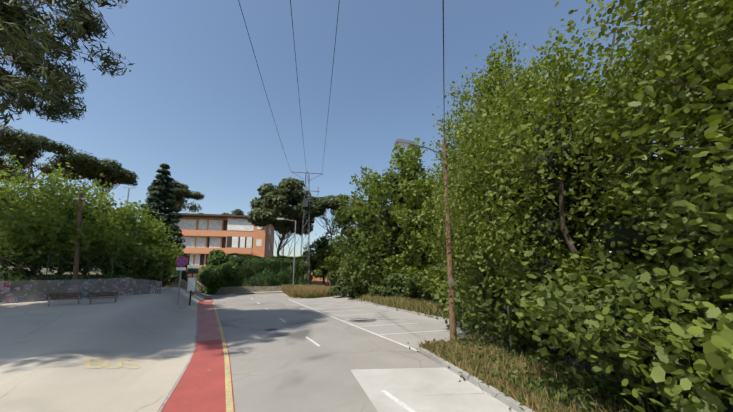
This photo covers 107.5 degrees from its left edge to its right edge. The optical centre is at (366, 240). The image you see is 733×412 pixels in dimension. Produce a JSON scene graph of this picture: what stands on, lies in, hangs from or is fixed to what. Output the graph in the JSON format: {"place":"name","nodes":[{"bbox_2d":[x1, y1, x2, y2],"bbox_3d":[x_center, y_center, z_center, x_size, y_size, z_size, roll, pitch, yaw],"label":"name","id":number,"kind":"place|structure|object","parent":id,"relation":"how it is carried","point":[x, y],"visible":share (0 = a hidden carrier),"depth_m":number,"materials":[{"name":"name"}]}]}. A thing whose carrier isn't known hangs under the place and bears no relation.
{"place":"outdoors","nodes":[
{"label":"outdoors","id":0,"kind":"place"},
{"bbox_2d":[0,158,33,184],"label":"tree","id":1,"kind":"object","parent":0,"point":[6,170],"depth_m":64.08,"materials":[{"name":"green plant"}]},
{"bbox_2d":[0,123,101,267],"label":"pine","id":2,"kind":"object","parent":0,"point":[14,146],"depth_m":58.08,"materials":[{"name":"green plant"}]},
{"bbox_2d":[56,158,138,269],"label":"pine","id":3,"kind":"object","parent":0,"point":[129,177],"depth_m":67.92,"materials":[{"name":"green plant"}]},
{"bbox_2d":[146,181,204,209],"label":"pine","id":4,"kind":"object","parent":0,"point":[181,189],"depth_m":85.09,"materials":[{"name":"green plant"}]},
{"bbox_2d":[159,198,200,212],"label":"pine","id":5,"kind":"object","parent":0,"point":[189,207],"depth_m":109.51,"materials":[{"name":"green plant"}]},
{"bbox_2d":[222,209,243,214],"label":"pine","id":6,"kind":"object","parent":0,"point":[238,212],"visible":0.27,"depth_m":97.87,"materials":[{"name":"green plant"}]},
{"bbox_2d":[196,288,281,293],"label":"curb","id":7,"kind":"structure","parent":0,"point":[243,292],"depth_m":41.90,"materials":[{"name":"grey concrete"}]},
{"bbox_2d":[196,249,303,294],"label":"hedge","id":8,"kind":"object","parent":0,"point":[269,270],"depth_m":43.38,"materials":[{"name":"green plant"}]},
{"bbox_2d":[223,275,295,285],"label":"hedge fence","id":9,"kind":"object","parent":8,"relation":"attached to","point":[260,280],"visible":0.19,"depth_m":44.12,"materials":[{"name":"green"}]},
{"bbox_2d":[194,289,325,301],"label":"road","id":10,"kind":"structure","parent":0,"point":[268,295],"depth_m":38.44,"materials":[{"name":"grey asphalt"}]},
{"bbox_2d":[0,263,651,411],"bbox_3d":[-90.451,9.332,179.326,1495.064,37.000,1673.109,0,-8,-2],"label":"ground","id":11,"kind":"structure","parent":0,"point":[570,360],"depth_m":8.02,"materials":[{"name":"brown soil"}]},
{"bbox_2d":[0,0,134,268],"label":"tree","id":12,"kind":"object","parent":11,"relation":"on","point":[59,84],"depth_m":8.37,"materials":[{"name":"green plant"}]},
{"bbox_2d":[0,278,161,303],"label":"graffiti wall","id":13,"kind":"structure","parent":11,"relation":"on","point":[22,291],"depth_m":17.09,"materials":[{"name":"concrete"}]},
{"bbox_2d":[0,272,161,288],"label":"wall weeds","id":14,"kind":"object","parent":13,"relation":"on","point":[57,278],"depth_m":17.15,"materials":[{"name":"green plant"}]},
{"bbox_2d":[0,251,163,281],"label":"stone wall","id":15,"kind":"structure","parent":11,"relation":"on","point":[78,264],"depth_m":17.44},
{"bbox_2d":[0,276,198,411],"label":"pavement","id":16,"kind":"structure","parent":11,"relation":"on","point":[46,351],"depth_m":8.95,"materials":[{"name":"grey concrete"}]},
{"bbox_2d":[46,293,81,305],"bbox_3d":[-17.065,3.307,15.161,0.443,0.675,1.361,-5,-10,33],"label":"bench","id":17,"kind":"object","parent":16,"relation":"on","point":[48,296],"visible":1,"depth_m":15.19,"materials":[{"name":"brown wood"}]},
{"bbox_2d":[0,274,179,301],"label":"raised ground","id":18,"kind":"structure","parent":16,"relation":"on","point":[50,277],"depth_m":18.84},
{"bbox_2d":[0,266,44,279],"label":"bush","id":19,"kind":"object","parent":18,"relation":"on","point":[22,272],"depth_m":16.42,"materials":[{"name":"green plant"}]},
{"bbox_2d":[0,164,50,214],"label":"tree","id":20,"kind":"object","parent":18,"relation":"on","point":[4,187],"depth_m":17.85,"materials":[{"name":"green plant"}]},
{"bbox_2d":[0,201,104,277],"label":"tree","id":21,"kind":"object","parent":18,"relation":"on","point":[11,237],"depth_m":16.74,"materials":[{"name":"green plant"}]},
{"bbox_2d":[0,154,116,268],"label":"tree","id":22,"kind":"object","parent":18,"relation":"on","point":[46,188],"depth_m":19.27,"materials":[{"name":"green plant"}]},
{"bbox_2d":[0,163,155,273],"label":"tree","id":23,"kind":"object","parent":18,"relation":"on","point":[67,194],"depth_m":19.80,"materials":[{"name":"green plant"}]},
{"bbox_2d":[73,193,87,278],"bbox_3d":[-19.269,0.012,17.774,1.109,6.563,0.247,0,-8,-2],"label":"wood pole","id":24,"kind":"object","parent":18,"relation":"on","point":[77,249],"visible":0.63,"depth_m":17.75,"materials":[{"name":"brown wood"}]},
{"bbox_2d":[26,219,144,276],"bbox_3d":[-20.681,0.791,19.544,6.723,4.881,6.246,0,-8,-2],"label":"tree","id":25,"kind":"object","parent":18,"relation":"on","point":[108,244],"depth_m":19.29,"materials":[{"name":"green plant"}]},
{"bbox_2d":[34,193,179,273],"bbox_3d":[-21.096,-0.420,22.219,7.190,7.045,8.851,0,-8,-2],"label":"tree","id":26,"kind":"object","parent":18,"relation":"on","point":[129,217],"depth_m":21.86,"materials":[{"name":"green plant"}]},
{"bbox_2d":[106,266,148,278],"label":"bush","id":27,"kind":"object","parent":18,"relation":"on","point":[142,276],"depth_m":22.38,"materials":[{"name":"green plant"}]},
{"bbox_2d":[86,222,188,279],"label":"tree","id":28,"kind":"object","parent":18,"relation":"on","point":[153,252],"depth_m":22.36,"materials":[{"name":"green plant"}]},
{"bbox_2d":[130,260,174,281],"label":"bush","id":29,"kind":"object","parent":18,"relation":"on","point":[165,278],"depth_m":24.12,"materials":[{"name":"green plant"}]},
{"bbox_2d":[158,266,181,287],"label":"bush","id":30,"kind":"object","parent":18,"relation":"on","point":[174,275],"depth_m":27.99,"materials":[{"name":"green plant"}]},
{"bbox_2d":[86,359,101,367],"bbox_3d":[-8.062,3.604,7.957,0.824,0.102,0.359,-7,-11,42],"label":"road marking letter","id":31,"kind":"object","parent":16,"relation":"on","point":[88,364],"visible":0.79,"depth_m":7.97,"materials":[{"name":"yellow paint"}]},
{"bbox_2d":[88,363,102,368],"bbox_3d":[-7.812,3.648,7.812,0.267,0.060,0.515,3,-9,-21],"label":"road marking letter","id":32,"kind":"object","parent":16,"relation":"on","point":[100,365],"visible":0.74,"depth_m":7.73,"materials":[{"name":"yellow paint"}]},
{"bbox_2d":[87,292,117,303],"bbox_3d":[-15.787,3.429,16.128,0.434,0.662,1.334,-5,-10,33],"label":"bench","id":33,"kind":"object","parent":16,"relation":"on","point":[96,294],"visible":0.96,"depth_m":16.14,"materials":[{"name":"brown wood"}]},
{"bbox_2d":[104,359,121,368],"bbox_3d":[-7.691,3.737,8.177,0.910,0.141,0.413,-8,-11,44],"label":"road marking letter","id":34,"kind":"object","parent":16,"relation":"on","point":[106,361],"visible":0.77,"depth_m":8.16,"materials":[{"name":"yellow paint"}]},
{"bbox_2d":[124,359,140,368],"bbox_3d":[-7.360,3.861,8.427,0.406,0.100,1.059,7,-11,-41],"label":"road marking letter","id":35,"kind":"object","parent":16,"relation":"on","point":[136,365],"visible":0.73,"depth_m":8.40,"materials":[{"name":"yellow paint"}]},
{"bbox_2d":[176,256,187,304],"bbox_3d":[-14.709,3.145,21.188,0.818,3.835,0.116,4,-9,-27],"label":"no stopping sign","id":36,"kind":"object","parent":16,"relation":"on","point":[181,261],"visible":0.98,"depth_m":21.28,"materials":[{"name":"blue metal"}]},
{"bbox_2d":[186,265,198,305],"bbox_3d":[-15.613,3.990,23.949,0.857,3.634,0.130,6,-10,-38],"label":"bus stop post","id":37,"kind":"object","parent":16,"relation":"on","point":[191,281],"visible":0.96,"depth_m":23.96,"materials":[{"name":"white metal"}]},
{"bbox_2d":[123,187,135,208],"bbox_3d":[-30.381,-0.732,33.520,1.536,12.388,0.263,0,-8,-2],"label":"street lamp","id":38,"kind":"object","parent":11,"relation":"on","point":[128,193],"visible":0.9,"depth_m":34.23,"materials":[{"name":"silver metal"}]},
{"bbox_2d":[37,271,281,292],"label":"low wall","id":39,"kind":"structure","parent":11,"relation":"on","point":[247,289],"depth_m":42.27,"materials":[{"name":"grey concrete"}]},
{"bbox_2d":[138,163,189,286],"bbox_3d":[-25.312,-1.929,32.812,8.350,15.739,8.326,0,-8,-2],"label":"conifer","id":40,"kind":"object","parent":11,"relation":"on","point":[168,201],"depth_m":32.92,"materials":[{"name":"green plant"}]},
{"bbox_2d":[164,279,193,295],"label":"stub wall","id":41,"kind":"structure","parent":11,"relation":"on","point":[183,284],"depth_m":30.31,"materials":[{"name":"stone"}]},
{"bbox_2d":[157,297,234,411],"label":"red strip","id":42,"kind":"object","parent":11,"relation":"on","point":[200,386],"visible":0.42,"depth_m":7.07,"materials":[{"name":"asphalt"}]},
{"bbox_2d":[158,301,198,411],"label":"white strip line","id":43,"kind":"object","parent":42,"relation":"on","point":[165,401],"visible":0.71,"depth_m":7.71,"materials":[{"name":"white paint"}]},
{"bbox_2d":[194,303,225,341],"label":"bike lane","id":44,"kind":"structure","parent":42,"relation":"on","point":[208,328],"depth_m":16.10,"materials":[{"name":"red asphalt"}]},
{"bbox_2d":[213,303,233,411],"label":"yellow line","id":45,"kind":"object","parent":42,"relation":"on","point":[229,398],"visible":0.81,"depth_m":7.71,"materials":[{"name":"paint"}]},
{"bbox_2d":[167,213,274,271],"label":"apartment building","id":46,"kind":"structure","parent":11,"relation":"on","point":[204,235],"depth_m":60.91,"materials":[{"name":"brick"}]},
{"bbox_2d":[247,177,321,257],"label":"pine","id":47,"kind":"object","parent":11,"relation":"on","point":[255,216],"depth_m":54.14,"materials":[{"name":"green plant"}]},
{"bbox_2d":[277,218,295,284],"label":"street lamp","id":48,"kind":"object","parent":11,"relation":"on","point":[294,246],"visible":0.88,"depth_m":46.86,"materials":[{"name":"silver metal"}]},
{"bbox_2d":[272,256,337,280],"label":"building annex","id":49,"kind":"object","parent":11,"relation":"on","point":[315,279],"depth_m":71.75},
{"bbox_2d":[291,171,320,284],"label":"pylon","id":50,"kind":"object","parent":11,"relation":"on","point":[306,203],"visible":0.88,"depth_m":52.57,"materials":[{"name":"grey metal"}]},
{"bbox_2d":[238,0,289,167],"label":"conductor","id":51,"kind":"object","parent":50,"relation":"attached to","point":[259,71],"visible":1,"depth_m":21.03,"materials":[{"name":"grey metal"}]},
{"bbox_2d":[290,0,306,171],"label":"conductor","id":52,"kind":"object","parent":50,"relation":"attached to","point":[296,70],"visible":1,"depth_m":20.61,"materials":[{"name":"grey metal"}]},
{"bbox_2d":[322,0,339,168],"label":"conductor","id":53,"kind":"object","parent":50,"relation":"attached to","point":[332,71],"visible":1,"depth_m":21.37,"materials":[{"name":"grey metal"}]},
{"bbox_2d":[280,284,332,297],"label":"grass","id":54,"kind":"structure","parent":11,"relation":"on","point":[298,291],"depth_m":38.95,"materials":[{"name":"yellow plant"}]},
{"bbox_2d":[299,250,325,284],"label":"tree","id":55,"kind":"object","parent":11,"relation":"on","point":[318,270],"depth_m":56.60,"materials":[{"name":"green plant"}]},
{"bbox_2d":[303,232,336,284],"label":"tree","id":56,"kind":"object","parent":11,"relation":"on","point":[319,248],"depth_m":60.05,"materials":[{"name":"green plant"}]},
{"bbox_2d":[310,194,351,286],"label":"pine","id":57,"kind":"object","parent":11,"relation":"on","point":[319,202],"depth_m":55.42,"materials":[{"name":"green plant"}]},
{"bbox_2d":[326,271,341,291],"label":"bush","id":58,"kind":"object","parent":11,"relation":"on","point":[329,277],"depth_m":38.63,"materials":[{"name":"green plant"}]},
{"bbox_2d":[316,242,354,275],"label":"tree","id":59,"kind":"object","parent":11,"relation":"on","point":[336,259],"depth_m":55.11,"materials":[{"name":"green plant"}]},
{"bbox_2d":[329,276,347,296],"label":"bush","id":60,"kind":"object","parent":11,"relation":"on","point":[341,284],"depth_m":35.55,"materials":[{"name":"green plant"}]},
{"bbox_2d":[320,193,368,255],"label":"tree","id":61,"kind":"object","parent":11,"relation":"on","point":[334,220],"depth_m":58.70,"materials":[{"name":"green plant"}]},
{"bbox_2d":[344,276,366,297],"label":"bush","id":62,"kind":"object","parent":11,"relation":"on","point":[349,291],"depth_m":32.19,"materials":[{"name":"green plant"}]},
{"bbox_2d":[329,166,395,261],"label":"tree","id":63,"kind":"object","parent":11,"relation":"on","point":[347,239],"depth_m":36.62,"materials":[{"name":"green plant"}]},
{"bbox_2d":[336,244,392,293],"bbox_3d":[0.282,3.774,33.582,8.159,7.249,8.395,0,-8,-2],"label":"bush","id":64,"kind":"object","parent":11,"relation":"on","point":[368,263],"depth_m":31.41,"materials":[{"name":"green plant"}]},
{"bbox_2d":[361,275,384,292],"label":"bush","id":65,"kind":"object","parent":11,"relation":"on","point":[365,280],"depth_m":30.98,"materials":[{"name":"green plant"}]},
{"bbox_2d":[300,292,461,319],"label":"grass","id":66,"kind":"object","parent":11,"relation":"on","point":[414,300],"visible":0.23,"depth_m":22.99,"materials":[{"name":"green plant"}]},
{"bbox_2d":[368,271,397,296],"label":"bush","id":67,"kind":"object","parent":11,"relation":"on","point":[379,289],"depth_m":29.26,"materials":[{"name":"green plant"}]},
{"bbox_2d":[347,137,442,264],"bbox_3d":[4.909,-3.247,32.834,14.493,20.367,13.737,0,-8,-2],"label":"tree","id":68,"kind":"object","parent":11,"relation":"on","point":[411,161],"depth_m":30.50,"materials":[{"name":"green plant"}]},
{"bbox_2d":[381,271,408,297],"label":"bush","id":69,"kind":"object","parent":11,"relation":"on","point":[397,285],"depth_m":27.43,"materials":[{"name":"green plant"}]},
{"bbox_2d":[384,248,425,297],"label":"tree","id":70,"kind":"object","parent":11,"relation":"on","point":[396,267],"depth_m":28.61,"materials":[{"name":"green plant"}]},
{"bbox_2d":[401,273,420,298],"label":"bush","id":71,"kind":"object","parent":11,"relation":"on","point":[410,291],"depth_m":26.23,"materials":[{"name":"green plant"}]},
{"bbox_2d":[403,270,434,300],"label":"bush","id":72,"kind":"object","parent":11,"relation":"on","point":[407,282],"depth_m":23.39,"materials":[{"name":"green plant"}]},
{"bbox_2d":[389,173,457,272],"bbox_3d":[6.302,-0.716,27.336,8.218,13.941,9.380,0,-8,-2],"label":"tree","id":73,"kind":"object","parent":11,"relation":"on","point":[404,214],"depth_m":25.95,"materials":[{"name":"green plant"}]},
{"bbox_2d":[403,259,446,292],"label":"shrub","id":74,"kind":"object","parent":11,"relation":"on","point":[417,270],"visible":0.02,"depth_m":25.02,"materials":[{"name":"green plant"}]},
{"bbox_2d":[395,138,456,340],"bbox_3d":[2.571,-0.088,11.640,2.687,9.502,0.381,2,-8,-17],"label":"wooden lamp pole","id":75,"kind":"object","parent":11,"relation":"on","point":[450,275],"visible":0.85,"depth_m":11.85,"materials":[{"name":"brown wood"}]},
{"bbox_2d":[442,0,444,144],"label":"pole cable","id":76,"kind":"object","parent":75,"relation":"attached to","point":[443,63],"visible":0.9,"depth_m":7.21,"materials":[{"name":"grey metal"}]},
{"bbox_2d":[413,266,439,301],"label":"shrub","id":77,"kind":"object","parent":11,"relation":"on","point":[422,284],"visible":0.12,"depth_m":22.43,"materials":[{"name":"green plant"}]},
{"bbox_2d":[334,295,534,411],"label":"kerb","id":78,"kind":"structure","parent":11,"relation":"on","point":[512,403],"depth_m":7.30,"materials":[{"name":"grey concrete"}]},
{"bbox_2d":[420,256,454,304],"bbox_3d":[6.627,3.353,20.302,5.179,4.501,4.875,0,-8,-2],"label":"shrub","id":79,"kind":"object","parent":11,"relation":"on","point":[432,277],"depth_m":20.19,"materials":[{"name":"green plant"}]},
{"bbox_2d":[414,182,461,263],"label":"tree","id":80,"kind":"object","parent":11,"relation":"on","point":[433,228],"depth_m":24.05,"materials":[{"name":"green plant"}]},
{"bbox_2d":[429,264,458,309],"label":"shrub","id":81,"kind":"object","parent":11,"relation":"on","point":[440,299],"visible":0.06,"depth_m":18.67,"materials":[{"name":"green plant"}]},
{"bbox_2d":[422,154,470,270],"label":"tree","id":82,"kind":"object","parent":11,"relation":"on","point":[435,237],"depth_m":20.73,"materials":[{"name":"green plant"}]},
{"bbox_2d":[423,87,486,263],"bbox_3d":[8.178,-2.874,17.397,9.228,16.069,8.817,0,-8,-2],"label":"tree","id":83,"kind":"object","parent":11,"relation":"on","point":[440,194],"depth_m":18.23,"materials":[{"name":"green plant"}]},
{"bbox_2d":[438,257,476,311],"bbox_3d":[6.777,3.059,16.581,4.575,5.278,5.776,0,-8,-2],"label":"shrub","id":84,"kind":"object","parent":11,"relation":"on","point":[454,273],"visible":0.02,"depth_m":16.64,"materials":[{"name":"green plant"}]},
{"bbox_2d":[431,264,496,312],"bbox_3d":[6.586,2.537,15.108,5.603,5.424,5.425,0,-8,-2],"label":"shrub","id":85,"kind":"object","parent":11,"relation":"on","point":[445,289],"depth_m":15.19,"materials":[{"name":"green plant"}]},
{"bbox_2d":[431,263,516,339],"bbox_3d":[5.672,2.929,12.886,5.193,4.360,5.026,0,-8,-2],"label":"shrub","id":86,"kind":"object","parent":11,"relation":"on","point":[473,326],"depth_m":12.19,"materials":[{"name":"green plant"}]},
{"bbox_2d":[434,256,570,352],"bbox_3d":[5.747,2.509,10.290,5.437,4.068,4.399,5,-10,-33],"label":"shrub","id":87,"kind":"object","parent":11,"relation":"on","point":[503,319],"depth_m":10.06,"materials":[{"name":"green plant"}]},
{"bbox_2d":[418,37,587,284],"bbox_3d":[7.531,-3.164,14.441,9.073,16.211,8.821,0,-8,-2],"label":"elm","id":88,"kind":"object","parent":11,"relation":"on","point":[495,79],"depth_m":14.76,"materials":[{"name":"green plant"}]},
{"bbox_2d":[407,334,660,411],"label":"verge weeds","id":89,"kind":"object","parent":11,"relation":"on","point":[561,390],"visible":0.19,"depth_m":6.71,"materials":[{"name":"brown plant"}]},
{"bbox_2d":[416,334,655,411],"bbox_3d":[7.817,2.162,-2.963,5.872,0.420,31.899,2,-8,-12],"label":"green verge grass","id":90,"kind":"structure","parent":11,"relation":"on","point":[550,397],"depth_m":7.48,"materials":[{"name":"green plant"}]},
{"bbox_2d":[417,332,656,411],"bbox_3d":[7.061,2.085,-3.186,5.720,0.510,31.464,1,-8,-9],"label":"dry verge grass","id":91,"kind":"structure","parent":11,"relation":"on","point":[539,370],"depth_m":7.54,"materials":[{"name":"plant"}]},
{"bbox_2d":[456,300,636,382],"bbox_3d":[7.138,2.812,7.183,2.993,2.017,18.575,2,-8,-14],"label":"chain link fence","id":92,"kind":"object","parent":11,"relation":"on","point":[458,329],"visible":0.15,"depth_m":9.77,"materials":[{"name":"green metal"}]},
{"bbox_2d":[479,217,626,373],"bbox_3d":[6.742,1.822,9.426,4.713,5.472,5.397,0,-8,-2],"label":"shrub","id":93,"kind":"object","parent":11,"relation":"on","point":[532,327],"depth_m":8.78,"materials":[{"name":"green plant"}]},
{"bbox_2d":[426,9,732,371],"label":"elm","id":94,"kind":"object","parent":11,"relation":"on","point":[570,84],"depth_m":7.85,"materials":[{"name":"green plant"}]},
{"bbox_2d":[510,259,650,387],"bbox_3d":[5.787,2.285,7.002,4.880,3.742,5.446,0,-8,-2],"label":"shrub","id":95,"kind":"object","parent":11,"relation":"on","point":[532,305],"depth_m":6.54,"materials":[{"name":"green plant"}]},
{"bbox_2d":[496,191,732,411],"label":"shrub","id":96,"kind":"object","parent":11,"relation":"on","point":[629,279],"depth_m":4.89,"materials":[{"name":"green plant"}]},
{"bbox_2d":[543,0,732,272],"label":"elm","id":97,"kind":"object","parent":11,"relation":"on","point":[658,109],"depth_m":5.82,"materials":[{"name":"green plant"}]},
{"bbox_2d":[544,0,732,348],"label":"elm","id":98,"kind":"object","parent":11,"relation":"on","point":[716,187],"depth_m":4.17,"materials":[{"name":"green plant"}]},
{"bbox_2d":[559,172,732,411],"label":"shrub","id":99,"kind":"object","parent":11,"relation":"on","point":[716,354],"depth_m":3.58,"materials":[{"name":"green plant"}]},
{"bbox_2d":[599,0,730,222],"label":"elm","id":100,"kind":"object","parent":11,"relation":"on","point":[666,49],"depth_m":9.44,"materials":[{"name":"green plant"}]},
{"bbox_2d":[615,0,732,187],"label":"elm","id":101,"kind":"object","parent":11,"relation":"on","point":[691,35],"depth_m":6.43,"materials":[{"name":"green plant"}]},
{"bbox_2d":[686,333,732,407],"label":"shrub","id":102,"kind":"object","parent":11,"relation":"on","point":[728,378],"visible":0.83,"depth_m":2.46,"materials":[{"name":"green plant"}]},
{"bbox_2d":[212,297,443,411],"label":"road","id":103,"kind":"structure","parent":0,"point":[287,366],"depth_m":9.41,"materials":[{"name":"grey asphalt"}]},
{"bbox_2d":[351,367,515,411],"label":"concrete patch","id":104,"kind":"object","parent":103,"relation":"on","point":[443,389],"visible":0.98,"depth_m":6.57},
{"bbox_2d":[381,390,415,411],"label":"dash","id":105,"kind":"object","parent":104,"relation":"on","point":[405,406],"visible":1,"depth_m":6.03,"materials":[{"name":"white paint"}]},
{"bbox_2d":[0,0,699,256],"label":"sky","id":106,"kind":"structure","parent":0,"point":[193,100],"materials":[{"name":"blue"}]},
{"bbox_2d":[289,296,472,348],"bbox_3d":[-1.100,6.111,24.702,7.177,0.261,28.356,4,-9,-26],"label":"parking bay","id":107,"kind":"object","parent":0,"point":[337,309],"visible":0.88,"depth_m":17.68,"materials":[{"name":"grey asphalt"}]},
{"bbox_2d":[288,298,417,350],"bbox_3d":[-4.481,6.068,23.517,1.045,0.001,29.765,4,-9,-24],"label":"edge line","id":108,"kind":"object","parent":107,"relation":"on","point":[362,328],"visible":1,"depth_m":14.25,"materials":[{"name":"white paint"}]},
{"bbox_2d":[348,318,375,321],"bbox_3d":[-0.274,5.267,17.786,1.900,0.001,1.854,0,-8,-2],"label":"manhole cover","id":109,"kind":"object","parent":107,"relation":"on","point":[367,319],"visible":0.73,"depth_m":17.66,"materials":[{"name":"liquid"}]},
{"bbox_2d":[380,330,444,334],"bbox_3d":[2.491,4.697,13.767,3.831,0.001,0.110,3,-8,-18],"label":"road marking","id":110,"kind":"object","parent":107,"relation":"on","point":[413,332],"visible":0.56,"depth_m":13.72,"materials":[{"name":"white paint"}]},
{"bbox_2d":[421,31,659,348],"bbox_3d":[7.217,-2.226,11.861,8.862,13.851,8.813,0,-8,-2],"label":"elm","id":111,"kind":"object","parent":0,"point":[574,219],"depth_m":10.84,"materials":[{"name":"green plant"}]}
]}

